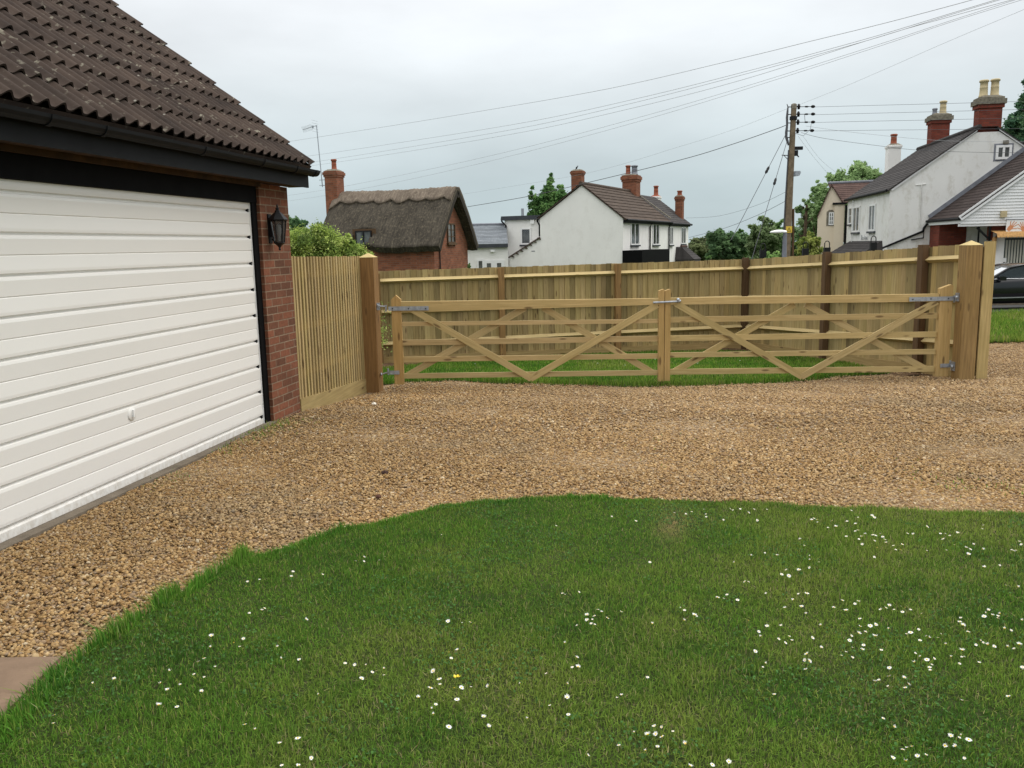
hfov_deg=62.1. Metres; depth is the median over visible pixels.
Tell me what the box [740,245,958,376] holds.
board fence
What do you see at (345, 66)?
sky
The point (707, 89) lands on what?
overhead wire
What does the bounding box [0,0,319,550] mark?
garage
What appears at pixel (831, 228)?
cream house
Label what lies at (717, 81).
overhead wire
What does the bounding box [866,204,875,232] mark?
window
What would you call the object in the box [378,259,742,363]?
board fence
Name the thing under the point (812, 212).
field tree
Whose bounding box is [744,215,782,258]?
field tree
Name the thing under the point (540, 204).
garden tree
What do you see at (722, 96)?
overhead wire
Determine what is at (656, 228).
window
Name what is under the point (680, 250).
slate roofed house
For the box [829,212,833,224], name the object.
window
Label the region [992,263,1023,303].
parked car
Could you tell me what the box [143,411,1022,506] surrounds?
stray weeds
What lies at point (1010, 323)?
verge grass
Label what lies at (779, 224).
field tree
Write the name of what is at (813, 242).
shrub
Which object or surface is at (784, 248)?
street lamp
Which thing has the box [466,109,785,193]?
overhead wire
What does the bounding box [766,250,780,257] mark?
shrub
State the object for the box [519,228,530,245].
window
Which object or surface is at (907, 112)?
overhead wire
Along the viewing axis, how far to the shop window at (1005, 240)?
33.37 m
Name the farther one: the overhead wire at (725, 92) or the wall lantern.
the overhead wire at (725, 92)
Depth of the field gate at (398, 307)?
11.44 m
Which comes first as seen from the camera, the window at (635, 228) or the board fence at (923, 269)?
the board fence at (923, 269)
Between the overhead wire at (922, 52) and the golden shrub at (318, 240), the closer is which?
the golden shrub at (318, 240)
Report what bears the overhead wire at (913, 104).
attached to the utility pole
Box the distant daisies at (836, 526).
[441,508,1019,544]
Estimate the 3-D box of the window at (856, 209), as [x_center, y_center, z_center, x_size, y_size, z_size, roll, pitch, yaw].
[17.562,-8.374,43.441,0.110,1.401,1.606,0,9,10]
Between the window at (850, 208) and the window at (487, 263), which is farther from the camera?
the window at (487, 263)
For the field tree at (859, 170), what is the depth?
67.66 m
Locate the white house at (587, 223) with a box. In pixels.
[501,165,672,266]
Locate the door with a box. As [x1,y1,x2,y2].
[0,179,264,542]
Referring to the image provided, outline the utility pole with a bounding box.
[782,103,814,256]
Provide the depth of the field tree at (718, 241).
81.76 m
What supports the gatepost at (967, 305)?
on the gravel drive
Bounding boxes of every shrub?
[289,219,391,358]
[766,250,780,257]
[794,231,823,255]
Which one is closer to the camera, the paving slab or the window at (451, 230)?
the paving slab
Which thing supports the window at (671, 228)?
in the slate roofed house at (680, 250)
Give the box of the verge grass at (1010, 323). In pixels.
[990,308,1023,342]
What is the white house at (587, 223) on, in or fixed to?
on the ground
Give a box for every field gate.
[376,289,680,384]
[664,284,959,380]
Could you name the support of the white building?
on the ground
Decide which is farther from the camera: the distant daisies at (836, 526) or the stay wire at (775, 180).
the stay wire at (775, 180)
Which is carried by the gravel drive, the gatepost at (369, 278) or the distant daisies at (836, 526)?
the gatepost at (369, 278)
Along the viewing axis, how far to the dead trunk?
51.12 m
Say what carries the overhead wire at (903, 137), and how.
attached to the utility pole
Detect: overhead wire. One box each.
[287,0,1013,195]
[291,0,1019,200]
[295,0,970,140]
[311,0,993,155]
[313,0,1010,165]
[316,0,997,161]
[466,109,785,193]
[468,125,785,206]
[689,201,784,237]
[799,10,1021,104]
[801,132,1008,152]
[809,126,983,141]
[815,118,1002,122]
[817,109,1023,114]
[826,101,1023,106]
[838,128,1023,130]
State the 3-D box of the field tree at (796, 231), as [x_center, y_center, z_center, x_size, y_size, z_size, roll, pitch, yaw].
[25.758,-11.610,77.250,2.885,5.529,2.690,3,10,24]
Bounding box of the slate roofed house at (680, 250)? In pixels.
[641,186,700,261]
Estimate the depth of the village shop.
33.38 m
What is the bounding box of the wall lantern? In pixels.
[267,205,287,250]
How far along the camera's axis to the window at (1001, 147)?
36.15 m
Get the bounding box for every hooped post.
[759,243,766,258]
[802,242,808,255]
[823,241,830,251]
[869,236,876,250]
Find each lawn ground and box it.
[0,497,1023,767]
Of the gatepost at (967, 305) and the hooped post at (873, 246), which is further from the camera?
the hooped post at (873, 246)
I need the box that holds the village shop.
[925,147,1023,263]
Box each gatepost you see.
[359,253,383,392]
[951,240,982,380]
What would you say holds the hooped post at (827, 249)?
on the grass verge
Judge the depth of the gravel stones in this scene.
6.40 m
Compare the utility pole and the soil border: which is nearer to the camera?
the soil border
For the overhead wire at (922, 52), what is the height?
0.177 m
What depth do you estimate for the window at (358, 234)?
38.28 m
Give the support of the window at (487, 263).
in the white building
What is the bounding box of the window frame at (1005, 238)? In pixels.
[1005,238,1023,239]
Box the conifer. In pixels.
[1001,79,1023,142]
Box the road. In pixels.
[992,305,1023,311]
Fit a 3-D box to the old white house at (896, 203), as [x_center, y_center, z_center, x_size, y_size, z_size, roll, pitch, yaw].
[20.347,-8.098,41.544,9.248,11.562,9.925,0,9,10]
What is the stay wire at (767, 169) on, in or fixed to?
attached to the utility pole
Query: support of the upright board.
attached to the gatepost at (967, 305)
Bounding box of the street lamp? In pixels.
[770,230,786,256]
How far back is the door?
6.00 m
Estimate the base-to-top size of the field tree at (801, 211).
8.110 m
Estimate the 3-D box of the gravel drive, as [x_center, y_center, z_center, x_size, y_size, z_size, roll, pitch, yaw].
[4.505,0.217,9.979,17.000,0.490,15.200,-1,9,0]
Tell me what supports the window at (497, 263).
in the white building
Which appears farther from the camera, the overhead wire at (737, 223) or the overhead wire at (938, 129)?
the overhead wire at (737, 223)
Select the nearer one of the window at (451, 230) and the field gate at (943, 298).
the field gate at (943, 298)
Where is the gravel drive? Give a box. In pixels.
[0,342,1023,699]
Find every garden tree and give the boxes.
[289,215,310,231]
[527,173,567,214]
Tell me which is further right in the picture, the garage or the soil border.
the soil border
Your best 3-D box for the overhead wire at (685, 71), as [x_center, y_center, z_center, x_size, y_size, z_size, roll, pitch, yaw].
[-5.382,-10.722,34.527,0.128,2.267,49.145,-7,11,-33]
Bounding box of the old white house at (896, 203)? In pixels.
[832,78,1023,252]
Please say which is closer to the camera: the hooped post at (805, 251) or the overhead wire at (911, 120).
the hooped post at (805, 251)
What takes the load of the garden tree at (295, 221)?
on the ground
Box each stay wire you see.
[731,136,784,239]
[752,142,786,257]
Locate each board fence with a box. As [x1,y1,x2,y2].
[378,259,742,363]
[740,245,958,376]
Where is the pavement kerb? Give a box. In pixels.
[992,303,1023,304]
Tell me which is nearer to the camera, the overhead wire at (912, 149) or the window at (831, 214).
the overhead wire at (912, 149)
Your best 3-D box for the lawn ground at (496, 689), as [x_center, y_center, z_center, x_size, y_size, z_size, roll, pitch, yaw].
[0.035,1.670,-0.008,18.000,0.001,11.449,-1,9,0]
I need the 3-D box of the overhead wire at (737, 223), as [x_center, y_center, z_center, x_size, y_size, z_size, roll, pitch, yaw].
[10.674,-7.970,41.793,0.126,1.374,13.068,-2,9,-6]
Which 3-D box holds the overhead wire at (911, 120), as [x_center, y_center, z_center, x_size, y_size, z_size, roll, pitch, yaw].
[15.493,-10.061,32.458,7.942,0.660,0.264,6,12,38]
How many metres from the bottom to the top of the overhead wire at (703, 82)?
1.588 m
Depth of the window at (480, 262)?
49.48 m
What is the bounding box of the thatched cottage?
[303,120,478,270]
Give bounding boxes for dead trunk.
[798,205,812,237]
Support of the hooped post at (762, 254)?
on the grass verge
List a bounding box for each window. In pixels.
[355,230,371,244]
[447,223,456,244]
[477,259,483,267]
[484,260,493,266]
[494,260,503,266]
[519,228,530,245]
[630,223,640,246]
[652,224,660,245]
[670,227,673,245]
[681,227,686,244]
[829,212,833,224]
[847,207,851,225]
[851,206,860,233]
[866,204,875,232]
[993,143,1013,160]
[1003,240,1023,262]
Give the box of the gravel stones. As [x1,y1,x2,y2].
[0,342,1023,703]
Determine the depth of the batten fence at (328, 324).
9.95 m
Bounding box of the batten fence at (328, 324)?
[291,256,366,411]
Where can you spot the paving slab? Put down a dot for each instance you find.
(15, 672)
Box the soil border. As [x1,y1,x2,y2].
[382,348,929,375]
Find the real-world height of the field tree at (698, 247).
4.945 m
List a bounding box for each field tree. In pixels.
[688,236,709,260]
[704,227,747,259]
[735,228,748,257]
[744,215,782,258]
[775,218,783,256]
[780,226,801,256]
[794,193,816,248]
[806,179,828,246]
[812,160,881,241]
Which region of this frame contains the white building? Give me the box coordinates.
[468,223,507,267]
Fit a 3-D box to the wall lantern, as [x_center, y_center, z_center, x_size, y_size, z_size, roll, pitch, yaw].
[-2.270,-1.519,8.241,0.177,0.445,0.190,0,9,10]
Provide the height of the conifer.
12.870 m
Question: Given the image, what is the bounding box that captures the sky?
[113,0,1023,246]
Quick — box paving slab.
[0,656,60,715]
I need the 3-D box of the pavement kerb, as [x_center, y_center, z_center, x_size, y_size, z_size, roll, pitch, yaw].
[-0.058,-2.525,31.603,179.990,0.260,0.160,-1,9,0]
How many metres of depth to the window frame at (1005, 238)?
33.25 m
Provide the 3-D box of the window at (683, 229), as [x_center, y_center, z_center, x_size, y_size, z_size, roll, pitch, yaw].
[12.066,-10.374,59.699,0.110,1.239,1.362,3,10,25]
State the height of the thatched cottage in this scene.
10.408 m
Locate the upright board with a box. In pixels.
[975,241,995,378]
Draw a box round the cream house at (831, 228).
[817,180,872,252]
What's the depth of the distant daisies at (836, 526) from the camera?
4.82 m
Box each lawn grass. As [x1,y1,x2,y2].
[383,348,889,386]
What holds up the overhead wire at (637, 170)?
attached to the utility pole
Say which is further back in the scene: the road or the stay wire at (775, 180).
the stay wire at (775, 180)
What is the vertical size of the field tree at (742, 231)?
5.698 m

